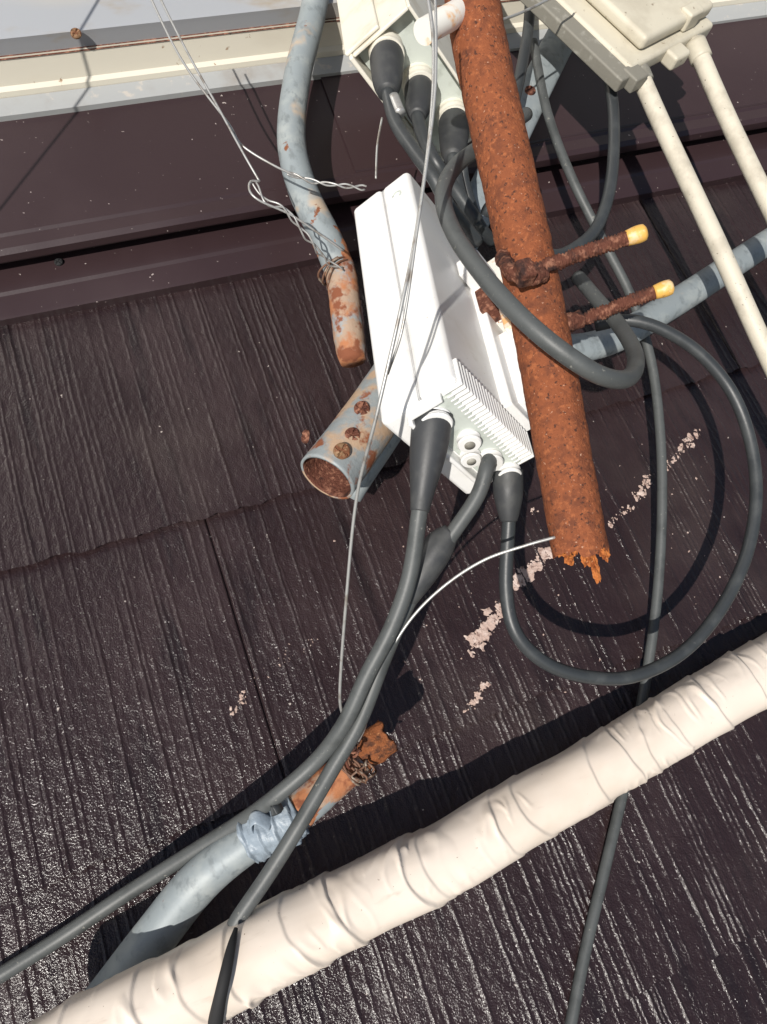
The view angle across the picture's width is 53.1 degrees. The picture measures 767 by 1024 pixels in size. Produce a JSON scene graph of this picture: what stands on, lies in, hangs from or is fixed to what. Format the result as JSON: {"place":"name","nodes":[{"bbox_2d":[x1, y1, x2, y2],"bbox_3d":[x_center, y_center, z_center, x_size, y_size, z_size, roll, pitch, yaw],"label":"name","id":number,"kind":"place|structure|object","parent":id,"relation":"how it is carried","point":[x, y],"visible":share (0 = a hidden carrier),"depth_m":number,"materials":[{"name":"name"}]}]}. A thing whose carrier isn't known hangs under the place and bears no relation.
{"place":"outdoors","nodes":[
{"label":"outdoors","id":0,"kind":"place"},
{"bbox_2d":[0,175,766,1023],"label":"slate roof","id":1,"kind":"structure","parent":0,"point":[174,523],"depth_m":0.49,"materials":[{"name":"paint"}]},
{"bbox_2d":[0,1,766,326],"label":"roof flashing","id":2,"kind":"object","parent":1,"relation":"on","point":[110,195],"visible":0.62,"depth_m":0.58,"materials":[{"name":"brown paint"}]},
{"bbox_2d":[0,0,444,55],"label":"metal sheet","id":3,"kind":"object","parent":2,"relation":"on","point":[28,26],"visible":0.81,"depth_m":0.55,"materials":[{"name":"white metal"}]},
{"bbox_2d":[70,28,81,38],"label":"screw","id":4,"kind":"structure","parent":3,"relation":"attached to","point":[75,33],"depth_m":0.53,"materials":[{"name":"brown metal"}]},
{"bbox_2d":[0,0,515,59],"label":"sealant line","id":5,"kind":"object","parent":2,"relation":"on","point":[162,40],"visible":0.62,"depth_m":0.56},
{"bbox_2d":[0,0,766,98],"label":"cream trim","id":6,"kind":"structure","parent":2,"relation":"on","point":[26,76],"depth_m":0.57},
{"bbox_2d":[27,632,766,1023],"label":"tape wrapped conduit","id":7,"kind":"object","parent":1,"relation":"on","point":[223,972],"visible":1,"depth_m":0.40,"materials":[{"name":"beige plastic"}]},
{"bbox_2d":[84,0,766,990],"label":"antenna roof mount","id":8,"kind":"object","parent":1,"relation":"on","point":[332,460],"visible":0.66,"depth_m":0.49,"materials":[{"name":"grey metal"}]},
{"bbox_2d":[0,409,452,984],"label":"coaxial cable","id":9,"kind":"object","parent":8,"relation":"attached to","point":[428,443],"visible":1,"depth_m":0.38,"materials":[{"name":"rubber"}]},
{"bbox_2d":[151,0,366,270],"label":"guy wire","id":10,"kind":"object","parent":8,"relation":"attached to","point":[296,176],"visible":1,"depth_m":0.47,"materials":[{"name":"silver metal"}]},
{"bbox_2d":[236,797,309,863],"bbox_3d":[-0.058,0.165,0.403,0.036,0.036,0.030,-16,72,-15],"label":"tape wrap","id":11,"kind":"object","parent":8,"relation":"attached to","point":[260,834],"visible":0.79,"depth_m":0.39,"materials":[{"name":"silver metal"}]},
{"bbox_2d":[248,180,343,251],"bbox_3d":[-0.053,-0.177,0.466,0.056,0.042,0.015,9,50,6],"label":"guy wire","id":12,"kind":"object","parent":8,"relation":"attached to","point":[291,215],"visible":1,"depth_m":0.46,"materials":[{"name":"silver metal"}]},
{"bbox_2d":[160,0,259,180],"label":"guy wire","id":13,"kind":"object","parent":12,"relation":"attached to","point":[210,93],"visible":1,"depth_m":0.46,"materials":[{"name":"silver metal"}]},
{"bbox_2d":[317,256,376,785],"bbox_3d":[-0.024,-0.011,0.461,0.025,0.141,0.313,-2,50,-3],"label":"tie wire","id":14,"kind":"object","parent":8,"relation":"attached to","point":[358,770],"visible":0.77,"depth_m":0.40,"materials":[{"name":"brown metal"}]},
{"bbox_2d":[227,453,496,926],"bbox_3d":[-0.011,0.089,0.389,0.020,0.149,0.239,27,54,20],"label":"coaxial cable","id":15,"kind":"object","parent":8,"relation":"attached to","point":[439,546],"visible":0.94,"depth_m":0.39,"materials":[{"name":"rubber"}]},
{"bbox_2d":[375,117,382,178],"bbox_3d":[-0.003,-0.233,0.492,0.018,0.011,0.039,-16,72,-15],"label":"guy wire","id":16,"kind":"object","parent":8,"relation":"attached to","point":[377,143],"visible":1,"depth_m":0.49,"materials":[{"name":"silver metal"}]},
{"bbox_2d":[338,0,434,711],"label":"guy wire","id":17,"kind":"object","parent":8,"relation":"attached to","point":[380,394],"visible":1,"depth_m":0.32,"materials":[{"name":"silver metal"}]},
{"bbox_2d":[388,0,437,374],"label":"guy wire","id":18,"kind":"object","parent":8,"relation":"attached to","point":[423,184],"visible":1,"depth_m":0.31,"materials":[{"name":"silver metal"}]},
{"bbox_2d":[370,39,482,247],"bbox_3d":[0.022,-0.223,0.459,0.034,0.037,0.145,-16,72,-15],"label":"coaxial cable","id":19,"kind":"object","parent":8,"relation":"attached to","point":[386,62],"visible":0.88,"depth_m":0.46,"materials":[{"name":"rubber"}]},
{"bbox_2d":[404,75,482,224],"bbox_3d":[0.033,-0.228,0.479,0.032,0.029,0.110,-16,72,-15],"label":"coaxial cable","id":20,"kind":"object","parent":8,"relation":"attached to","point":[417,95],"visible":0.86,"depth_m":0.47,"materials":[{"name":"rubber"}]},
{"bbox_2d":[357,536,554,745],"bbox_3d":[0.029,0.062,0.398,0.118,0.100,0.022,-26,55,-22],"label":"guy wire","id":21,"kind":"object","parent":8,"relation":"attached to","point":[427,600],"visible":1,"depth_m":0.39,"materials":[{"name":"silver metal"}]},
{"bbox_2d":[438,108,482,229],"bbox_3d":[0.048,-0.223,0.497,0.024,0.044,0.089,-3,50,-4],"label":"coaxial cable","id":22,"kind":"object","parent":8,"relation":"attached to","point":[453,128],"visible":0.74,"depth_m":0.48,"materials":[{"name":"rubber"}]},
{"bbox_2d":[462,166,494,246],"bbox_3d":[0.057,-0.199,0.495,0.039,0.052,0.018,33,57,24],"label":"coaxial cable","id":23,"kind":"object","parent":8,"relation":"attached to","point":[485,232],"visible":0.54,"depth_m":0.49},
{"bbox_2d":[514,5,534,100],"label":"coaxial cable","id":24,"kind":"object","parent":8,"relation":"attached to","point":[524,49],"visible":0.53,"depth_m":0.55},
{"bbox_2d":[503,0,549,20],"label":"guy wire","id":25,"kind":"object","parent":8,"relation":"attached to","point":[525,10],"visible":0.83,"depth_m":0.46,"materials":[{"name":"silver metal"}]},
{"bbox_2d":[444,0,609,583],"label":"rusted antenna mast","id":26,"kind":"object","parent":8,"relation":"attached to","point":[552,392],"visible":0.93,"depth_m":0.38,"materials":[{"name":"metal"}]},
{"bbox_2d":[337,0,470,160],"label":"antenna mixer box","id":27,"kind":"object","parent":26,"relation":"attached to","point":[367,26],"visible":0.66,"depth_m":0.48,"materials":[{"name":"white plastic"}]},
{"bbox_2d":[354,173,533,493],"bbox_3d":[0.035,-0.109,0.453,0.139,0.136,0.214,-16,72,-15],"label":"antenna booster","id":28,"kind":"object","parent":26,"relation":"attached to","point":[456,356],"visible":0.84,"depth_m":0.41,"materials":[{"name":"white plastic"}]},
{"bbox_2d":[495,224,674,331],"bbox_3d":[0.103,-0.110,0.380,0.096,0.062,0.034,-1,50,-3],"label":"bolt clamp","id":29,"kind":"object","parent":26,"relation":"attached to","point":[523,273],"visible":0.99,"depth_m":0.37,"materials":[{"name":"brown metal"}]},
{"bbox_2d":[435,107,644,388],"bbox_3d":[0.073,-0.139,0.409,0.104,0.080,0.242,-5,50,-6],"label":"coaxial cable","id":30,"kind":"object","parent":8,"relation":"attached to","point":[517,313],"visible":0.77,"depth_m":0.34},
{"bbox_2d":[481,82,619,253],"bbox_3d":[0.100,-0.285,0.524,0.159,0.030,0.253,-16,72,-15],"label":"coaxial cable","id":31,"kind":"object","parent":8,"relation":"attached to","point":[593,231],"visible":0.5,"depth_m":0.51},
{"bbox_2d":[493,314,762,685],"bbox_3d":[0.143,-0.017,0.451,0.199,0.064,0.213,-16,72,-15],"label":"coaxial cable","id":32,"kind":"object","parent":8,"relation":"attached to","point":[508,491],"visible":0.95,"depth_m":0.45,"materials":[{"name":"rubber"}]},
{"bbox_2d":[520,0,766,376],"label":"junction box","id":33,"kind":"object","parent":8,"relation":"attached to","point":[616,45],"visible":1,"depth_m":0.53,"materials":[{"name":"beige plastic"}]},
{"bbox_2d":[229,429,720,714],"bbox_3d":[0.103,0.082,0.518,0.413,0.006,0.216,-16,72,-15],"label":"mortar residue","id":34,"kind":"object","parent":1,"relation":"on","point":[481,635],"visible":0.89,"depth_m":0.53},
{"bbox_2d":[530,38,666,1023],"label":"coaxial cable","id":35,"kind":"object","parent":1,"relation":"on","point":[585,950],"visible":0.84,"depth_m":0.53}
]}

